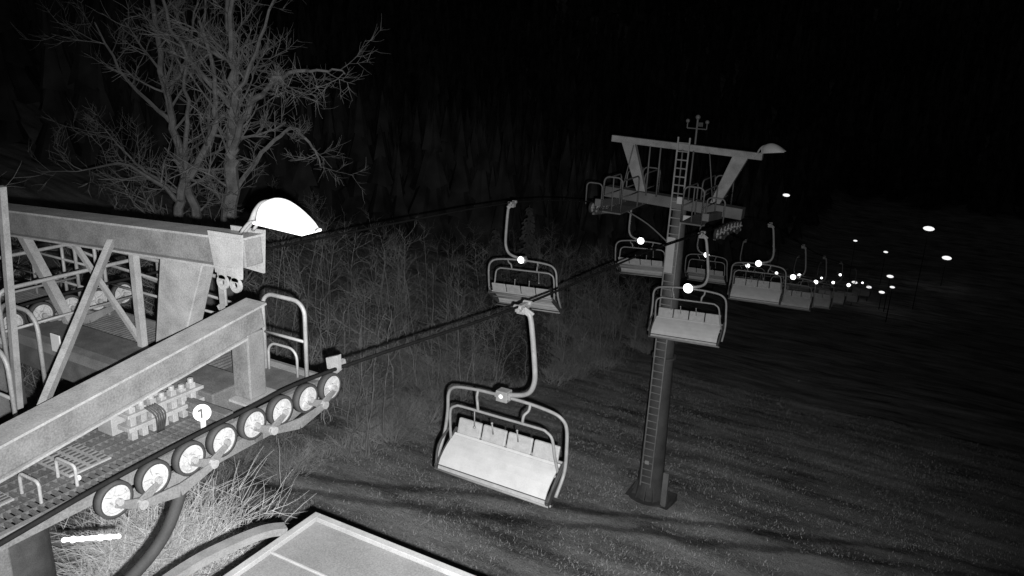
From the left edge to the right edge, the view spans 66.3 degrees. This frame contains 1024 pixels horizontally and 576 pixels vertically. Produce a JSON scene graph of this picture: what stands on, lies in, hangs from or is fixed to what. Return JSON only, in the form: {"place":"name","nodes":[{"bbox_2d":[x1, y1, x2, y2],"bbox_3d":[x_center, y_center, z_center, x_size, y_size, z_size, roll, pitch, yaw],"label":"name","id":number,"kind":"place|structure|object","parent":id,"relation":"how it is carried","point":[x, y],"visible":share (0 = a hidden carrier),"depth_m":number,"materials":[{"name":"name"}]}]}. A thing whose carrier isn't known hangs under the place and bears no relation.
{"place":"outdoors","nodes":[
{"label":"outdoors","id":0,"kind":"place"},
{"bbox_2d":[240,522,447,575],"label":"roof slab","id":1,"kind":"structure","parent":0,"point":[323,549],"depth_m":9.54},
{"bbox_2d":[0,0,1023,575],"bbox_3d":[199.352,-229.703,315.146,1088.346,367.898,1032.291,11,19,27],"label":"grass ground","id":2,"kind":"structure","parent":0,"point":[944,356],"depth_m":49.68,"materials":[{"name":"plant"}]},
{"bbox_2d":[12,0,272,316],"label":"bare tree","id":3,"kind":"object","parent":2,"relation":"on","point":[190,196],"visible":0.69,"depth_m":31.11,"materials":[{"name":"grey plant"}]},
{"bbox_2d":[23,0,289,429],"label":"bare tree","id":4,"kind":"object","parent":2,"relation":"on","point":[178,198],"visible":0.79,"depth_m":28.80,"materials":[{"name":"grey plant"}]},
{"bbox_2d":[0,185,345,575],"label":"lift tower","id":5,"kind":"structure","parent":2,"relation":"on","point":[178,369],"depth_m":8.94,"materials":[{"name":"metal"}]},
{"bbox_2d":[239,198,321,235],"bbox_3d":[-2.465,-0.719,8.236,1.026,0.471,0.359,14,20,26],"label":"floodlight","id":6,"kind":"object","parent":5,"relation":"attached to","point":[283,215],"visible":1,"depth_m":8.05,"materials":[{"name":"white glass"}]},
{"bbox_2d":[3,200,856,311],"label":"haul rope","id":7,"kind":"object","parent":5,"relation":"attached to","point":[149,273],"visible":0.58,"depth_m":16.61,"materials":[{"name":"metal"}]},
{"bbox_2d":[488,200,561,313],"bbox_3d":[0.361,-0.924,23.481,2.383,3.376,0.661,7,17,27],"label":"chairlift chair","id":8,"kind":"object","parent":7,"relation":"hanging from","point":[512,295],"visible":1,"depth_m":23.57,"materials":[{"name":"metal"}]},
{"bbox_2d":[615,210,665,277],"bbox_3d":[5.498,-2.063,33.018,2.383,3.297,0.661,7,17,28],"label":"chairlift chair","id":9,"kind":"object","parent":7,"relation":"hanging from","point":[644,268],"visible":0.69,"depth_m":33.23,"materials":[{"name":"metal"}]},
{"bbox_2d":[684,224,727,284],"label":"chairlift chair","id":10,"kind":"object","parent":7,"relation":"hanging from","point":[716,277],"visible":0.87,"depth_m":43.90,"materials":[{"name":"metal"}]},
{"bbox_2d":[729,239,764,286],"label":"chairlift chair","id":11,"kind":"object","parent":7,"relation":"hanging from","point":[748,265],"visible":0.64,"depth_m":54.76,"materials":[{"name":"metal"}]},
{"bbox_2d":[760,249,791,293],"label":"chairlift chair","id":12,"kind":"object","parent":7,"relation":"hanging from","point":[788,286],"visible":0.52,"depth_m":66.15,"materials":[{"name":"metal"}]},
{"bbox_2d":[784,255,811,291],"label":"chairlift chair","id":13,"kind":"object","parent":7,"relation":"hanging from","point":[806,289],"visible":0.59,"depth_m":80.23,"materials":[{"name":"metal"}]},
{"bbox_2d":[809,262,831,290],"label":"chairlift chair","id":14,"kind":"object","parent":7,"relation":"hanging from","point":[824,287],"visible":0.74,"depth_m":99.44,"materials":[{"name":"metal"}]},
{"bbox_2d":[830,262,848,286],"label":"chairlift chair","id":15,"kind":"object","parent":7,"relation":"hanging from","point":[842,282],"visible":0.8,"depth_m":123.00,"materials":[{"name":"metal"}]},
{"bbox_2d":[0,219,880,546],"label":"haul rope","id":16,"kind":"object","parent":5,"relation":"attached to","point":[116,477],"visible":0.94,"depth_m":8.72,"materials":[{"name":"metal"}]},
{"bbox_2d":[434,300,568,508],"bbox_3d":[-0.222,2.027,14.889,2.843,3.729,0.788,11,19,30],"label":"chairlift chair","id":17,"kind":"object","parent":16,"relation":"hanging from","point":[494,461],"visible":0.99,"depth_m":15.10,"materials":[{"name":"metal"}]},
{"bbox_2d":[647,231,726,347],"bbox_3d":[5.701,-0.030,25.392,2.572,3.650,0.713,8,17,30],"label":"chairlift chair","id":18,"kind":"object","parent":16,"relation":"hanging from","point":[679,324],"visible":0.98,"depth_m":25.61,"materials":[{"name":"metal"}]},
{"bbox_2d":[727,222,786,305],"bbox_3d":[11.315,-1.167,35.964,2.572,3.729,0.713,8,18,28],"label":"chairlift chair","id":19,"kind":"object","parent":16,"relation":"hanging from","point":[763,291],"visible":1,"depth_m":36.21,"materials":[{"name":"metal"}]},
{"bbox_2d":[767,244,815,311],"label":"chairlift chair","id":20,"kind":"object","parent":16,"relation":"hanging from","point":[795,299],"visible":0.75,"depth_m":47.21,"materials":[{"name":"metal"}]},
{"bbox_2d":[797,256,833,309],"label":"chairlift chair","id":21,"kind":"object","parent":16,"relation":"hanging from","point":[825,301],"visible":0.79,"depth_m":58.49,"materials":[{"name":"metal"}]},
{"bbox_2d":[816,261,847,305],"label":"chairlift chair","id":22,"kind":"object","parent":16,"relation":"hanging from","point":[839,298],"visible":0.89,"depth_m":71.86,"materials":[{"name":"metal"}]},
{"bbox_2d":[835,268,860,302],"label":"chairlift chair","id":23,"kind":"object","parent":16,"relation":"hanging from","point":[851,298],"visible":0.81,"depth_m":89.34,"materials":[{"name":"metal"}]},
{"bbox_2d":[851,269,871,296],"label":"chairlift chair","id":24,"kind":"object","parent":16,"relation":"hanging from","point":[866,293],"visible":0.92,"depth_m":112.27,"materials":[{"name":"metal"}]},
{"bbox_2d":[51,441,312,575],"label":"shrub","id":25,"kind":"object","parent":2,"relation":"on","point":[178,550],"visible":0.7,"depth_m":17.50,"materials":[{"name":"grey plant"}]},
{"bbox_2d":[162,522,287,575],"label":"canopy arch","id":26,"kind":"structure","parent":2,"relation":"on","point":[197,561],"depth_m":9.54,"materials":[{"name":"metal"}]},
{"bbox_2d":[127,0,387,306],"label":"bare tree","id":27,"kind":"object","parent":2,"relation":"on","point":[229,196],"visible":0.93,"depth_m":26.90,"materials":[{"name":"grey plant"}]},
{"bbox_2d":[0,161,682,533],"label":"birch thicket","id":28,"kind":"object","parent":2,"relation":"on","point":[584,345],"visible":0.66,"depth_m":48.37,"materials":[{"name":"plant"}]},
{"bbox_2d":[332,299,384,453],"bbox_3d":[-6.302,3.905,32.452,2.084,6.774,2.671,-10,21,-35],"label":"birch tree","id":29,"kind":"object","parent":2,"relation":"on","point":[366,406],"visible":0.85,"depth_m":32.41,"materials":[{"name":"grey plant"}]},
{"bbox_2d":[341,337,385,457],"bbox_3d":[-5.814,4.468,31.548,1.675,5.588,2.195,-9,20,-32],"label":"birch tree","id":30,"kind":"object","parent":2,"relation":"on","point":[356,414],"visible":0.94,"depth_m":31.44,"materials":[{"name":"grey plant"}]},
{"bbox_2d":[354,304,405,455],"bbox_3d":[-5.747,3.980,32.116,2.320,6.714,1.861,11,19,27],"label":"birch tree","id":31,"kind":"object","parent":2,"relation":"on","point":[373,386],"visible":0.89,"depth_m":31.77,"materials":[{"name":"grey plant"}]},
{"bbox_2d":[358,303,413,442],"bbox_3d":[-5.446,3.786,33.936,2.805,6.883,2.564,11,19,27],"label":"birch tree","id":32,"kind":"object","parent":2,"relation":"on","point":[385,386],"visible":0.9,"depth_m":33.88,"materials":[{"name":"grey plant"}]},
{"bbox_2d":[432,286,485,404],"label":"birch tree","id":33,"kind":"object","parent":2,"relation":"on","point":[459,346],"visible":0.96,"depth_m":41.41,"materials":[{"name":"grey plant"}]},
{"bbox_2d":[463,228,518,359],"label":"spruce tree","id":34,"kind":"object","parent":2,"relation":"on","point":[494,255],"visible":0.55,"depth_m":56.26,"materials":[{"name":"plant"}]},
{"bbox_2d":[0,0,1023,301],"bbox_3d":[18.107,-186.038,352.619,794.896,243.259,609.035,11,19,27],"label":"distant forest","id":35,"kind":"object","parent":2,"relation":"on","point":[464,140],"visible":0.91,"depth_m":217.65,"materials":[{"name":"black plant"}]},
{"bbox_2d":[480,205,559,381],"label":"spruce tree","id":36,"kind":"object","parent":2,"relation":"on","point":[527,239],"visible":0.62,"depth_m":52.80,"materials":[{"name":"plant"}]},
{"bbox_2d":[585,115,785,509],"bbox_3d":[6.209,1.784,30.246,6.439,16.640,4.428,11,19,27],"label":"lift pylon","id":37,"kind":"object","parent":2,"relation":"on","point":[649,486],"visible":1,"depth_m":29.08,"materials":[{"name":"metal"}]},
{"bbox_2d":[776,194,789,265],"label":"street lamp","id":38,"kind":"object","parent":2,"relation":"on","point":[786,195],"visible":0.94,"depth_m":174.39,"materials":[{"name":"metal"}]},
{"bbox_2d":[847,240,856,286],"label":"street lamp","id":39,"kind":"object","parent":2,"relation":"on","point":[852,259],"visible":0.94,"depth_m":160.03,"materials":[{"name":"metal"}]},
{"bbox_2d":[883,275,892,311],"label":"street lamp","id":40,"kind":"object","parent":2,"relation":"on","point":[890,276],"visible":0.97,"depth_m":139.40,"materials":[{"name":"metal"}]},
{"bbox_2d":[885,286,894,321],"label":"street lamp","id":41,"kind":"object","parent":2,"relation":"on","point":[892,287],"visible":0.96,"depth_m":125.91,"materials":[{"name":"metal"}]},
{"bbox_2d":[912,226,933,308],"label":"street lamp","id":42,"kind":"object","parent":2,"relation":"on","point":[928,228],"visible":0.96,"depth_m":143.71,"materials":[{"name":"metal"}]},
{"bbox_2d":[940,256,951,285],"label":"street lamp","id":43,"kind":"object","parent":2,"relation":"on","point":[946,257],"visible":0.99,"depth_m":168.62,"materials":[{"name":"metal"}]},
{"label":"walls","id":44,"kind":"object","parent":2,"relation":"on","visible":0},
{"bbox_2d":[223,512,474,575],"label":"roof trim","id":45,"kind":"structure","parent":44,"relation":"on","point":[302,526],"depth_m":9.67,"materials":[{"name":"white metal"}]}
]}

